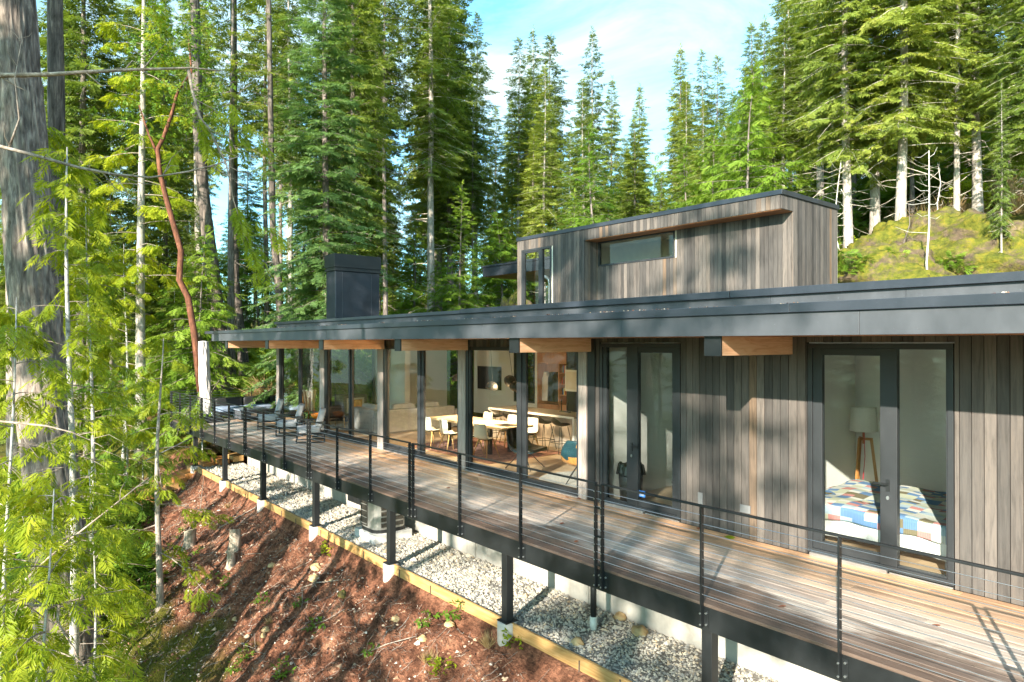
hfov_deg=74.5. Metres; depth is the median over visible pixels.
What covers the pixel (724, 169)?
young conifer
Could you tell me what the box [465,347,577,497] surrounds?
sliding door
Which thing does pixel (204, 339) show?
young conifer
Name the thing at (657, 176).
young conifer
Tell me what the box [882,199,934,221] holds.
grass tuft
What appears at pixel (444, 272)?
young conifer
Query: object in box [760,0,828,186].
fir tree
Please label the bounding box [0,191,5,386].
fir tree
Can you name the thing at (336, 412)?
wood armchair
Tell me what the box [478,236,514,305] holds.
young conifer
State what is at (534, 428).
dining chair
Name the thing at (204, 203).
fir tree
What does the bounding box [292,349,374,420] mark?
end window
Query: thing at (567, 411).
kitchen tap
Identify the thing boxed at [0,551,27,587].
shrub
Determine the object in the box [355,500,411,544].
heat pump
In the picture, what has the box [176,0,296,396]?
fir tree
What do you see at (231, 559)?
tree stump
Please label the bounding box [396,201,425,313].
fir tree
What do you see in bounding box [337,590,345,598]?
stone
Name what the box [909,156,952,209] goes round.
bare sapling
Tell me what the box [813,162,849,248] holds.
bare sapling
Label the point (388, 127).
fir tree
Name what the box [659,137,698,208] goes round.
young conifer
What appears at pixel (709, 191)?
young conifer
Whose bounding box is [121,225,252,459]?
young conifer
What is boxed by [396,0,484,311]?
fir tree
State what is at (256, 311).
young conifer
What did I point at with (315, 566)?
stone
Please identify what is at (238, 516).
fallen branch
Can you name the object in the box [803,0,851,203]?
fir tree
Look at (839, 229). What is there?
young conifer
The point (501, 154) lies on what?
fir tree
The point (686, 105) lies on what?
fir tree
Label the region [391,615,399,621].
stone
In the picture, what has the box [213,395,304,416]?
outdoor sofa
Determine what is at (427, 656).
grass tuft
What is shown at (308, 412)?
wooden chair
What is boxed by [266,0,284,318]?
fir tree
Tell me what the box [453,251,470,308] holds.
fir tree
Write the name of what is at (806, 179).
young conifer
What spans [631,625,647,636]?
stone
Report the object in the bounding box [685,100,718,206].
fir tree
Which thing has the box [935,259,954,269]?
fern
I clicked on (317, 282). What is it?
fir tree
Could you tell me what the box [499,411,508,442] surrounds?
bar stool
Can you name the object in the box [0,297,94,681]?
cedar tree
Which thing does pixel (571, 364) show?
black pantry
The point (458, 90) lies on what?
fir tree
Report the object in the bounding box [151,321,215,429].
young conifer
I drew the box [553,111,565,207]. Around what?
fir tree
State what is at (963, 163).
shrub
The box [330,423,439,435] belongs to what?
area rug
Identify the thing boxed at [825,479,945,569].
bed
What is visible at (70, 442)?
cedar tree
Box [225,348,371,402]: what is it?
shrub
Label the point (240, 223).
dead tree
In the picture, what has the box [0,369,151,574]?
cedar tree
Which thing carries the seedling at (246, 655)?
on the ground
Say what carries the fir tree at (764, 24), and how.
on the ground
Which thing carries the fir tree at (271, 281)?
on the ground
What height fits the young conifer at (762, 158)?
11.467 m
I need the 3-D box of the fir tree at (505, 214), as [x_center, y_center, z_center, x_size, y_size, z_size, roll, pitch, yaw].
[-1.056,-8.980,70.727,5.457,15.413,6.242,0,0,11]
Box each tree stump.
[181,528,195,550]
[224,551,235,570]
[225,529,241,553]
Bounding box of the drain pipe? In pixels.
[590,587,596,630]
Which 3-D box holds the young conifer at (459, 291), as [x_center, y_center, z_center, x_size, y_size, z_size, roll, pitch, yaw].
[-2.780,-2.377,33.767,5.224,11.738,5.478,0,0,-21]
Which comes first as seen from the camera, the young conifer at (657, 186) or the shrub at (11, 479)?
the shrub at (11, 479)
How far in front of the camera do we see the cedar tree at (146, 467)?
20.86 m
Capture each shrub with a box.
[0,461,20,499]
[0,511,20,570]
[0,525,168,630]
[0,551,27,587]
[6,596,106,676]
[13,611,112,678]
[16,476,164,558]
[80,453,124,484]
[134,375,225,422]
[167,349,258,404]
[219,348,266,391]
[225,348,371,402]
[241,349,371,413]
[333,349,371,395]
[839,209,868,234]
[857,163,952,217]
[920,127,969,161]
[926,169,997,208]
[942,118,996,160]
[943,160,968,185]
[944,122,1023,181]
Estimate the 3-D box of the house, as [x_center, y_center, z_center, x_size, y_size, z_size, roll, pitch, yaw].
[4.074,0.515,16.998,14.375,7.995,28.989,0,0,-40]
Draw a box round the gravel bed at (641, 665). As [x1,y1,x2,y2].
[230,461,772,681]
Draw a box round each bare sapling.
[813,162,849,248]
[868,195,935,243]
[899,151,939,269]
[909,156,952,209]
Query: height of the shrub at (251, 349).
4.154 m
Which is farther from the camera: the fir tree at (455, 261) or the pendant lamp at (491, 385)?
the fir tree at (455, 261)
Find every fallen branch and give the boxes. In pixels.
[137,472,203,580]
[219,503,256,528]
[297,595,351,630]
[300,570,346,588]
[360,634,416,655]
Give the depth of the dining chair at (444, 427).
16.77 m
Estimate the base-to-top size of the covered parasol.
2.850 m
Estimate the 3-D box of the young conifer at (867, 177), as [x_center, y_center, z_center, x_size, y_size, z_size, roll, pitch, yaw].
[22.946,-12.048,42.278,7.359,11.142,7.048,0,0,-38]
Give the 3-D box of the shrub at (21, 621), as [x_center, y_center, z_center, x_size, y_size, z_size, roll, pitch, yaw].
[-10.389,6.323,14.616,2.936,1.959,3.158,0,0,-1]
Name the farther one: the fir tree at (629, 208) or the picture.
the fir tree at (629, 208)
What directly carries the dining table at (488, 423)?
on the floor rug at (505, 455)
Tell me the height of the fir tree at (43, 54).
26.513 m
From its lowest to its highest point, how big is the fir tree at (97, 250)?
13.364 m
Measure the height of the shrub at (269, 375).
3.724 m
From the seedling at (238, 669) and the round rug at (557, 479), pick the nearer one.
the seedling at (238, 669)
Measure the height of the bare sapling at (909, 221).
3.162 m
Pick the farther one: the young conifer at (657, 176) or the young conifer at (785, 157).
the young conifer at (657, 176)
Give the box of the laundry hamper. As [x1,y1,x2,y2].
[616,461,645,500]
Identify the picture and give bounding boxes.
[565,370,576,391]
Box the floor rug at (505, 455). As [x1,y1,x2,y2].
[407,437,560,463]
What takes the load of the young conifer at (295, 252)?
on the ground
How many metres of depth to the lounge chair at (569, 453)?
12.97 m
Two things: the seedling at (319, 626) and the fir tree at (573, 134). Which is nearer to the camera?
the seedling at (319, 626)
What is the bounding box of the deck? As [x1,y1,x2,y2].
[172,413,1023,681]
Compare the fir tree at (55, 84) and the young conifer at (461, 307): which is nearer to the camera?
the fir tree at (55, 84)
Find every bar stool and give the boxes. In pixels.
[486,410,503,441]
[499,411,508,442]
[532,415,556,450]
[547,418,570,454]
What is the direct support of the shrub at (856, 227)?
on the ground
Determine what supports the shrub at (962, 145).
on the ground
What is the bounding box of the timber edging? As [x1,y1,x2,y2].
[198,467,632,681]
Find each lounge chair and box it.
[505,427,547,470]
[561,440,576,483]
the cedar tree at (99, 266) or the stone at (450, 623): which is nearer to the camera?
the stone at (450, 623)
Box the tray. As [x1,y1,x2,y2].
[494,423,516,426]
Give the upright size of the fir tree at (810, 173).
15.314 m
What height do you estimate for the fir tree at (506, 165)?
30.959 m
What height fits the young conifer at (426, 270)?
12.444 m
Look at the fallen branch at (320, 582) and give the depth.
13.27 m
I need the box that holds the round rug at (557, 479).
[539,471,576,487]
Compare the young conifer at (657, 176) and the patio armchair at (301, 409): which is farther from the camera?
the young conifer at (657, 176)
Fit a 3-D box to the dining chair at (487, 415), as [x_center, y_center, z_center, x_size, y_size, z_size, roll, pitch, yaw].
[-0.798,2.374,18.468,0.514,0.832,0.501,0,0,-40]
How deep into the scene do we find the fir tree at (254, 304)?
42.24 m
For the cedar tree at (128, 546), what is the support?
on the ground
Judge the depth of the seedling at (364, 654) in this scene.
10.85 m
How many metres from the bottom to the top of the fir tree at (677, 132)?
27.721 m
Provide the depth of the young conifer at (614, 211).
50.97 m
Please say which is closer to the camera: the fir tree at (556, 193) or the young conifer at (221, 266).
the young conifer at (221, 266)
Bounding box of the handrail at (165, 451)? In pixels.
[123,437,202,493]
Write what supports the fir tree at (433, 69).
on the ground
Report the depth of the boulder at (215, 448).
24.13 m
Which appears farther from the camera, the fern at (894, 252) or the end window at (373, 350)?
the end window at (373, 350)
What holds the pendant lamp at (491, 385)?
hanging from the house
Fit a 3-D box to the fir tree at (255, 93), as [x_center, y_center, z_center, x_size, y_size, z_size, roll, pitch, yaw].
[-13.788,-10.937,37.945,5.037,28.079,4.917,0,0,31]
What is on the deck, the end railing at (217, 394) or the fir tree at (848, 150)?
the end railing at (217, 394)
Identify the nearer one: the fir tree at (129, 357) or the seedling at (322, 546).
the seedling at (322, 546)
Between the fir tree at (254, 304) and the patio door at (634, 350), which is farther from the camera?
the fir tree at (254, 304)
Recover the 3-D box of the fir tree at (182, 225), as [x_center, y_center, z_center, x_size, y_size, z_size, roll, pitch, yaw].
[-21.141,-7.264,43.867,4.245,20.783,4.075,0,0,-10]
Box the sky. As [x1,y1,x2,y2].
[0,0,1006,309]
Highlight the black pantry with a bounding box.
[566,352,576,411]
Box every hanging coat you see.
[542,372,548,400]
[548,372,553,401]
[553,372,557,401]
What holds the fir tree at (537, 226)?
on the ground
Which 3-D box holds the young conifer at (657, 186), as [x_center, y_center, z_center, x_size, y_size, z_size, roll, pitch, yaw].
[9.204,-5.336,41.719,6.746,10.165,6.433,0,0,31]
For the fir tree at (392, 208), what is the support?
on the ground
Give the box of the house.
[205,189,1023,681]
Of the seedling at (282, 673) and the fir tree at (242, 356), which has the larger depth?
the fir tree at (242, 356)
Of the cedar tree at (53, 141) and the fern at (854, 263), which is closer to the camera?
the cedar tree at (53, 141)
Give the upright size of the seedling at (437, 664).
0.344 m
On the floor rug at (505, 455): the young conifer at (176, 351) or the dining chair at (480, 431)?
the dining chair at (480, 431)
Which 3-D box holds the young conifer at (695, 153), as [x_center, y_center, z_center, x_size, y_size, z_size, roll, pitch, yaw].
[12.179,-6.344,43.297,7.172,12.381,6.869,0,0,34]
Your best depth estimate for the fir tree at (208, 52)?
46.12 m
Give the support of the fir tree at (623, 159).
on the ground
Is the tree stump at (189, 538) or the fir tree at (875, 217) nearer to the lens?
the tree stump at (189, 538)
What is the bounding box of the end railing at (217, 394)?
[173,386,292,415]
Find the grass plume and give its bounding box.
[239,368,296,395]
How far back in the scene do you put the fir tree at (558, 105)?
51.96 m
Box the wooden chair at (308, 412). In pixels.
[296,400,315,423]
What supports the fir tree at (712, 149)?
on the ground
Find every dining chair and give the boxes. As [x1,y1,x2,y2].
[426,417,444,448]
[437,419,456,453]
[473,423,499,457]
[481,412,492,442]
[494,414,516,448]
[528,417,537,444]
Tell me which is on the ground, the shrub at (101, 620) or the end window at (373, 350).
the shrub at (101, 620)
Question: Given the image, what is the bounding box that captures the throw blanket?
[303,389,316,411]
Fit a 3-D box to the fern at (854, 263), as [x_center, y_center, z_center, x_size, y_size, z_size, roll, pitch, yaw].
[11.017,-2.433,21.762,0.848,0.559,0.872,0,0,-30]
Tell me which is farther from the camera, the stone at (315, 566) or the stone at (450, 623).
the stone at (315, 566)
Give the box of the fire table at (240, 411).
[231,406,267,418]
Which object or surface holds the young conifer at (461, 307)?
on the ground
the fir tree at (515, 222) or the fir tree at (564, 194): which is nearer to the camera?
the fir tree at (564, 194)
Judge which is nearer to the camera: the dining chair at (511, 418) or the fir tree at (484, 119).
the dining chair at (511, 418)
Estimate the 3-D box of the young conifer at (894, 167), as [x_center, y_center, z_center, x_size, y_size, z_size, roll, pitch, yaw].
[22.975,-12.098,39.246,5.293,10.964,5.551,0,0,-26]
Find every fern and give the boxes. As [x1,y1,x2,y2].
[837,246,859,269]
[837,264,858,275]
[838,257,864,271]
[851,253,875,263]
[885,247,909,256]
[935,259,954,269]
[936,251,967,265]
[946,260,976,274]
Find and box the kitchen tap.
[559,399,570,412]
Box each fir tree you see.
[0,0,105,681]
[0,0,132,443]
[0,0,161,455]
[0,2,131,370]
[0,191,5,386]
[0,237,5,399]
[5,278,20,471]
[47,0,65,331]
[68,151,135,458]
[70,0,218,459]
[84,176,135,442]
[92,0,193,327]
[97,10,226,419]
[101,239,134,375]
[102,0,192,330]
[115,63,170,355]
[135,0,185,266]
[146,0,249,234]
[156,261,200,408]
[161,0,245,272]
[167,71,216,296]
[171,0,227,229]
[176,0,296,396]
[176,209,207,375]
[190,0,234,388]
[194,153,202,340]
[214,0,304,349]
[217,138,272,326]
[218,209,227,274]
[224,240,256,327]
[230,0,249,375]
[239,0,411,418]
[248,270,263,327]
[250,40,307,281]
[252,0,328,320]
[257,35,313,294]
[259,252,284,322]
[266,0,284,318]
[273,155,322,317]
[291,0,410,356]
[299,45,330,228]
[300,160,322,310]
[309,0,399,254]
[312,212,332,312]
[332,2,401,255]
[349,11,421,314]
[358,0,426,314]
[381,0,483,312]
[381,211,407,313]
[381,213,404,314]
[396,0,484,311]
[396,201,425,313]
[397,4,464,265]
[398,0,501,306]
[434,201,469,308]
[452,96,495,284]
[453,52,483,273]
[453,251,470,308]
[461,11,507,303]
[478,107,515,306]
[478,196,496,301]
[484,185,516,299]
[491,35,540,260]
[491,101,521,253]
[506,24,554,294]
[508,74,543,297]
[508,128,559,303]
[513,61,571,302]
[518,32,575,223]
[527,99,571,288]
[550,129,586,229]
[553,78,612,228]
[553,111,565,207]
[569,26,621,220]
[574,96,598,202]
[597,75,633,220]
[609,119,658,218]
[610,170,624,213]
[617,137,631,206]
[619,145,630,216]
[621,82,656,215]
[651,174,670,212]
[654,43,704,206]
[664,80,695,199]
[666,78,705,205]
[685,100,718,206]
[690,49,719,186]
[702,134,719,179]
[703,53,732,166]
[727,88,738,156]
[730,22,771,195]
[746,14,784,164]
[756,14,815,192]
[757,0,810,189]
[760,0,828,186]
[765,2,855,199]
[769,0,928,247]
[785,46,842,198]
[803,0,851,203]
[810,0,941,233]
[815,0,1000,220]
[828,8,884,218]
[881,14,941,214]
[910,0,1023,211]
[919,0,1000,210]
[931,4,1001,103]
[963,0,1023,212]
[985,79,1017,252]
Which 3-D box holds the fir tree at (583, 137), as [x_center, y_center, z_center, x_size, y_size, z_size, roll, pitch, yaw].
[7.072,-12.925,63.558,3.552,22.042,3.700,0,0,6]
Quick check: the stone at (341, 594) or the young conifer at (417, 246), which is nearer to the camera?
the stone at (341, 594)
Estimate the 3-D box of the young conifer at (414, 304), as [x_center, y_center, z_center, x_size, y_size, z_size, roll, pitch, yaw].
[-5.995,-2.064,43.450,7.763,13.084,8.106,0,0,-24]
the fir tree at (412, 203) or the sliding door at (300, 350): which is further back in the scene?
the fir tree at (412, 203)
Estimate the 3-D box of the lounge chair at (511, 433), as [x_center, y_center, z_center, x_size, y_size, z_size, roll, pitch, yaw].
[0.282,2.354,14.744,0.806,0.851,0.831,0,0,32]
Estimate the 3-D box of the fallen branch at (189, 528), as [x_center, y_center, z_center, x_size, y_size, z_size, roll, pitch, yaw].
[-9.200,5.004,19.489,1.035,1.742,6.082,0,0,-11]
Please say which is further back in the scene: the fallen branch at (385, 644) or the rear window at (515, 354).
the rear window at (515, 354)
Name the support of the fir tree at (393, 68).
on the ground
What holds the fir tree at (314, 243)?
on the ground
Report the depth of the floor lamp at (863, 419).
11.00 m
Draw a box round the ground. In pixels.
[0,132,1023,681]
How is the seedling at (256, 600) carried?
on the ground
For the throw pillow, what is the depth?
25.27 m
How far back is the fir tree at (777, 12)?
46.14 m
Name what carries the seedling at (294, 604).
on the ground
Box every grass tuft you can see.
[263,616,272,624]
[416,646,441,664]
[476,631,495,648]
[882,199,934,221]
[918,200,964,211]
[921,192,971,212]
[984,169,1023,195]
[988,174,1023,204]
[992,195,1023,214]
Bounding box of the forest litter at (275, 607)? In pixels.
[104,479,547,681]
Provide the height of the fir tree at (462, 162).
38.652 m
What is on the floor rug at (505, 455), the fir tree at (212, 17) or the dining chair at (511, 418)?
the dining chair at (511, 418)
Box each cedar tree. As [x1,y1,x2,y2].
[0,126,121,681]
[0,147,140,681]
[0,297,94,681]
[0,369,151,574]
[0,486,152,681]
[8,201,158,657]
[27,473,154,681]
[72,244,186,458]
[80,370,180,530]
[93,336,234,613]
[133,282,209,405]
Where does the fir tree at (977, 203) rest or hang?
on the ground
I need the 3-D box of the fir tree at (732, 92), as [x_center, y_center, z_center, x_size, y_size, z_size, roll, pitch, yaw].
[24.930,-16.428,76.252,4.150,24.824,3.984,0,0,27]
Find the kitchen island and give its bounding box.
[488,405,576,448]
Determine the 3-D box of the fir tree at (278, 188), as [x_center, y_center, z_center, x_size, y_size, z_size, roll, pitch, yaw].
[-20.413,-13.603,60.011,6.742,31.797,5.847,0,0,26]
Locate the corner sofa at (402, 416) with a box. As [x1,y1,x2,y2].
[354,401,456,432]
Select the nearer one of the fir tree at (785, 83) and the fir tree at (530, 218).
the fir tree at (785, 83)
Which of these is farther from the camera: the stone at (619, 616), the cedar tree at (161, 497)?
the cedar tree at (161, 497)
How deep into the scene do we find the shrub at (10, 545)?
19.62 m
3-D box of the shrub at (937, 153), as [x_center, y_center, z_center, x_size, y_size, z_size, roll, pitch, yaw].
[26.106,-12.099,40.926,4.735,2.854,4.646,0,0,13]
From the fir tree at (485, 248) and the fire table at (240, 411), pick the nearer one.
the fire table at (240, 411)
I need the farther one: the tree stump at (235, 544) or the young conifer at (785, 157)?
the young conifer at (785, 157)
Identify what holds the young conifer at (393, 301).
on the ground
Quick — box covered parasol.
[191,341,223,423]
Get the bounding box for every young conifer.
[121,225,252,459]
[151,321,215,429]
[167,263,213,410]
[202,247,254,326]
[204,252,246,360]
[220,205,295,356]
[273,245,316,318]
[379,209,455,314]
[388,285,403,314]
[392,266,424,313]
[398,231,436,312]
[409,247,444,306]
[414,261,466,366]
[426,180,494,389]
[435,251,460,309]
[438,309,456,376]
[448,239,499,373]
[453,279,465,367]
[455,212,537,350]
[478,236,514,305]
[491,231,516,304]
[528,120,623,386]
[528,188,584,379]
[600,185,630,220]
[601,196,617,219]
[621,154,678,218]
[642,170,674,209]
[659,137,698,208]
[670,147,708,206]
[681,119,743,207]
[682,75,788,204]
[683,59,812,202]
[696,165,723,204]
[705,105,762,198]
[730,108,794,196]
[732,74,830,194]
[775,157,812,195]
[798,175,815,197]
[813,162,842,205]
[816,140,869,247]
[839,137,943,226]
[852,139,896,227]
[858,119,949,210]
[883,60,969,167]
[907,64,993,203]
[960,44,1023,200]
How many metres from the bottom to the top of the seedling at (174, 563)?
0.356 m
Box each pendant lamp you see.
[452,350,456,380]
[486,359,497,389]
[504,353,515,386]
[509,358,516,391]
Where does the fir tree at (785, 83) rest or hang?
on the ground
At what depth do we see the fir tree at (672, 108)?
59.96 m
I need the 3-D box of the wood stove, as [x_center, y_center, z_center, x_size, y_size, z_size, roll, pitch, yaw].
[-5.701,1.423,23.870,0.900,2.770,0.728,0,0,-40]
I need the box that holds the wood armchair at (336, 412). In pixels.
[317,405,344,427]
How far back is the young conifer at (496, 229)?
38.71 m
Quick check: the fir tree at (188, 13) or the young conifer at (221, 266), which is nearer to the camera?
the young conifer at (221, 266)
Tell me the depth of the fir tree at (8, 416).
16.78 m
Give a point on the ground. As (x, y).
(528, 662)
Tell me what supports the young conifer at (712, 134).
on the ground
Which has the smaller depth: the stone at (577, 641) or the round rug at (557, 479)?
the stone at (577, 641)
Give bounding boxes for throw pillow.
[275,393,288,404]
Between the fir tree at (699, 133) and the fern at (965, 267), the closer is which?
the fern at (965, 267)
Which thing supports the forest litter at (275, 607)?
on the ground
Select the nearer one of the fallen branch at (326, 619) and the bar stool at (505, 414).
the fallen branch at (326, 619)
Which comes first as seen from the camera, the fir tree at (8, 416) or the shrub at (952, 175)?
the fir tree at (8, 416)
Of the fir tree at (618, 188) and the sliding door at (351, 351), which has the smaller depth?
the sliding door at (351, 351)
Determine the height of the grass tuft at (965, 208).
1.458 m
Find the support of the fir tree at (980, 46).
on the ground
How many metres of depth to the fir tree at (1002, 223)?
22.00 m
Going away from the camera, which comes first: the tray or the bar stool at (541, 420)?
the tray
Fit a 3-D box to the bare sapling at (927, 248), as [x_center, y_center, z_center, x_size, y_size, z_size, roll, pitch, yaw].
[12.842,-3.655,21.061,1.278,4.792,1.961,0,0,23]
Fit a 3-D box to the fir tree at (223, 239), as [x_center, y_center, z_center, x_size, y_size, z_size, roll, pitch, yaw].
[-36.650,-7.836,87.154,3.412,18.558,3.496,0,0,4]
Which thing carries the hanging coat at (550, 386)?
hanging from the tall cabinet
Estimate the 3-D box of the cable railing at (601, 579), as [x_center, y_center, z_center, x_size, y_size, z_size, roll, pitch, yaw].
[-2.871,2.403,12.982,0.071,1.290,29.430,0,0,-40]
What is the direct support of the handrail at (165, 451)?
on the ground
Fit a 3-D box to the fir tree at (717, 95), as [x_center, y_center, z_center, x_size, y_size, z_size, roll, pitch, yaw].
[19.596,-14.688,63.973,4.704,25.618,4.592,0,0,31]
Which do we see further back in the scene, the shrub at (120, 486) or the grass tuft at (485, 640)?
the shrub at (120, 486)
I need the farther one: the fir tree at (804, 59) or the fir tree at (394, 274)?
the fir tree at (394, 274)
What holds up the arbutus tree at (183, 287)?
on the ground
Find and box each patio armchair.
[257,398,283,429]
[275,403,305,436]
[296,407,325,443]
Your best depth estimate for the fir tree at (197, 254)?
30.71 m
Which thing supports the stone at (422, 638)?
on the ground
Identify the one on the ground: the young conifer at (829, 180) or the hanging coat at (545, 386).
the young conifer at (829, 180)
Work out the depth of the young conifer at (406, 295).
51.05 m
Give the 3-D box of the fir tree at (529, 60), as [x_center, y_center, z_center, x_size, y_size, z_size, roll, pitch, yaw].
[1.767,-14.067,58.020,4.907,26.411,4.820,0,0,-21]
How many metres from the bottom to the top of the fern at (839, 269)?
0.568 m
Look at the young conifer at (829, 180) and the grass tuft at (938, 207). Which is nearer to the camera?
the grass tuft at (938, 207)
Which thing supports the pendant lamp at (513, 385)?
hanging from the house
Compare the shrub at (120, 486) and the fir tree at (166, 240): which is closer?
the shrub at (120, 486)
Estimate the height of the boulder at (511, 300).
2.273 m
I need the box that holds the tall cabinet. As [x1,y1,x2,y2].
[537,352,565,410]
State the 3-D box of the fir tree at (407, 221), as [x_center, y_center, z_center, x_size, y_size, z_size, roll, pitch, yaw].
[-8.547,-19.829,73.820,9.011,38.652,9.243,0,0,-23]
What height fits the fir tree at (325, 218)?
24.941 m
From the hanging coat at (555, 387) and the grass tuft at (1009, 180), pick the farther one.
the grass tuft at (1009, 180)
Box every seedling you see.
[171,554,192,565]
[178,521,193,532]
[216,572,229,587]
[225,658,242,674]
[235,643,254,661]
[251,592,269,605]
[270,655,296,679]
[291,595,310,607]
[302,616,325,633]
[320,540,333,556]
[361,642,379,656]
[414,609,442,628]
[425,655,456,675]
[441,599,461,621]
[501,628,522,649]
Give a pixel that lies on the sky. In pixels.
(639, 40)
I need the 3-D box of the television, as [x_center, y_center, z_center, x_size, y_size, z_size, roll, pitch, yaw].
[-0.843,1.366,24.947,0.040,0.850,1.400,0,0,-40]
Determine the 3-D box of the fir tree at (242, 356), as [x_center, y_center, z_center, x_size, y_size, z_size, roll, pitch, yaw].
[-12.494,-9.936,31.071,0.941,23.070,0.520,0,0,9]
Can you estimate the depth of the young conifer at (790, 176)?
44.88 m
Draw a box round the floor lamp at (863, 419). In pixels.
[849,406,877,481]
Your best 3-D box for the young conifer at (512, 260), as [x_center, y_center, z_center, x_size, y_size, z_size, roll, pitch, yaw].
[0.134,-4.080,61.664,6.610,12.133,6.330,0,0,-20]
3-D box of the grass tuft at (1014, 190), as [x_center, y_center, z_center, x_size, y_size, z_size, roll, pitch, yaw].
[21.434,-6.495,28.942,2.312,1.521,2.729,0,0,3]
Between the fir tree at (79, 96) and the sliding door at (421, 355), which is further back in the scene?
the fir tree at (79, 96)
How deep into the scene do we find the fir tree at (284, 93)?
35.71 m
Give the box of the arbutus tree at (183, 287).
[84,0,265,391]
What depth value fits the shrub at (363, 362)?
30.54 m
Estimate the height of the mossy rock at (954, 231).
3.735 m
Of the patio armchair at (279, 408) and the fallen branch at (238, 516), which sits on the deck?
the patio armchair at (279, 408)
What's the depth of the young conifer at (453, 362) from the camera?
37.33 m
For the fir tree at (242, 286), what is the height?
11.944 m
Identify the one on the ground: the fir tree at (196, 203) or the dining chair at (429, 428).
the fir tree at (196, 203)
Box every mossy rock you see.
[837,240,955,282]
[846,206,1023,274]
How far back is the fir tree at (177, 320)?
27.34 m
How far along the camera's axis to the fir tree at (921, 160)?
32.04 m
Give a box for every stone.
[261,626,269,631]
[308,573,318,581]
[309,563,321,570]
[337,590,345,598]
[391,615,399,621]
[417,634,426,641]
[444,620,454,627]
[570,636,583,645]
[613,611,626,620]
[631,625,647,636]
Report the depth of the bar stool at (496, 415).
18.68 m
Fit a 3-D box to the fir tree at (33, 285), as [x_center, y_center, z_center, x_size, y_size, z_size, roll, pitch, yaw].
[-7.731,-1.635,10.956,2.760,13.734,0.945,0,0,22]
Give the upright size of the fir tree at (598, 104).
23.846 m
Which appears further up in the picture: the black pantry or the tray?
the black pantry
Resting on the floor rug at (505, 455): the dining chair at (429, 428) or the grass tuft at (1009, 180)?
the dining chair at (429, 428)
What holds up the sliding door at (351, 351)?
in the house
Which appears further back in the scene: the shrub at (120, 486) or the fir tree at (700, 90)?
the fir tree at (700, 90)
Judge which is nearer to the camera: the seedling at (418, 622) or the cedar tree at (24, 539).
the cedar tree at (24, 539)
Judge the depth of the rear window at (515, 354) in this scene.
23.17 m
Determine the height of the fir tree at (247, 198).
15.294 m
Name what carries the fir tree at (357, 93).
on the ground
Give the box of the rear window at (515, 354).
[514,352,534,402]
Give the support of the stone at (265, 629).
on the ground
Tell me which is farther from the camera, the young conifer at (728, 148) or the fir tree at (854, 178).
the fir tree at (854, 178)
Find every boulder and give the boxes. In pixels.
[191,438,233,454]
[500,290,531,305]
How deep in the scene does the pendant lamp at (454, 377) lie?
18.06 m
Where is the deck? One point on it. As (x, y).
(802, 647)
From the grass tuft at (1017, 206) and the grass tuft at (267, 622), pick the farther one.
the grass tuft at (1017, 206)
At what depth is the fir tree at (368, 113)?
32.91 m
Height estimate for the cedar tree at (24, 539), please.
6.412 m
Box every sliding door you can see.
[279,348,302,424]
[325,349,376,447]
[382,346,457,467]
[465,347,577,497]
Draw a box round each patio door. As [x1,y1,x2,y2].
[600,343,680,521]
[808,343,954,588]
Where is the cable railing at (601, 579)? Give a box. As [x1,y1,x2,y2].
[170,391,1023,681]
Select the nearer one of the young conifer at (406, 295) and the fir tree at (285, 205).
the young conifer at (406, 295)
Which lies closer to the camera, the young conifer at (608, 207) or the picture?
the picture
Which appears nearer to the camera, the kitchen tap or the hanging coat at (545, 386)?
the kitchen tap
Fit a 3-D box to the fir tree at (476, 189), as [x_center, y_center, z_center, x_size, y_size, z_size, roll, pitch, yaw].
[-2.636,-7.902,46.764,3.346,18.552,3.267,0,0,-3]
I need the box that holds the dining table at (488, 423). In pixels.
[430,415,532,454]
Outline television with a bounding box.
[478,366,500,389]
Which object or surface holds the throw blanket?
on the wooden chair at (308, 412)
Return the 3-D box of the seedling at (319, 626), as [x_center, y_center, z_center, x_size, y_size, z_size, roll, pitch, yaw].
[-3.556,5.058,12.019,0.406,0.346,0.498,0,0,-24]
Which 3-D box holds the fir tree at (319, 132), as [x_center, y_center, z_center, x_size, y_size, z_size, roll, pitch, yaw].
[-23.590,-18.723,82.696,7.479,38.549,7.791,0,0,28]
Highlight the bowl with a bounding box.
[311,413,317,418]
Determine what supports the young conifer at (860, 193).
on the ground
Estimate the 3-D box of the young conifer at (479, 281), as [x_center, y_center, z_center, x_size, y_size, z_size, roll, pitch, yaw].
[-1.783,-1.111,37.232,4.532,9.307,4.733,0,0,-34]
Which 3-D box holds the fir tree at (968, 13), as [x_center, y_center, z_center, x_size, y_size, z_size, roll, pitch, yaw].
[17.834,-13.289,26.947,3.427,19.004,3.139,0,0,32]
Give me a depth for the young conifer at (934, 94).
43.57 m
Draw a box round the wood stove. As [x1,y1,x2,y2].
[335,349,366,421]
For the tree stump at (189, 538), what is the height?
0.556 m
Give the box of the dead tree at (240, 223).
[0,1,291,679]
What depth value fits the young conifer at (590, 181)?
27.20 m
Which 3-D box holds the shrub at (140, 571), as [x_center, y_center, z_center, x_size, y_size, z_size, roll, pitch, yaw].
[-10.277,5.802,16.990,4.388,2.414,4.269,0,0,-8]

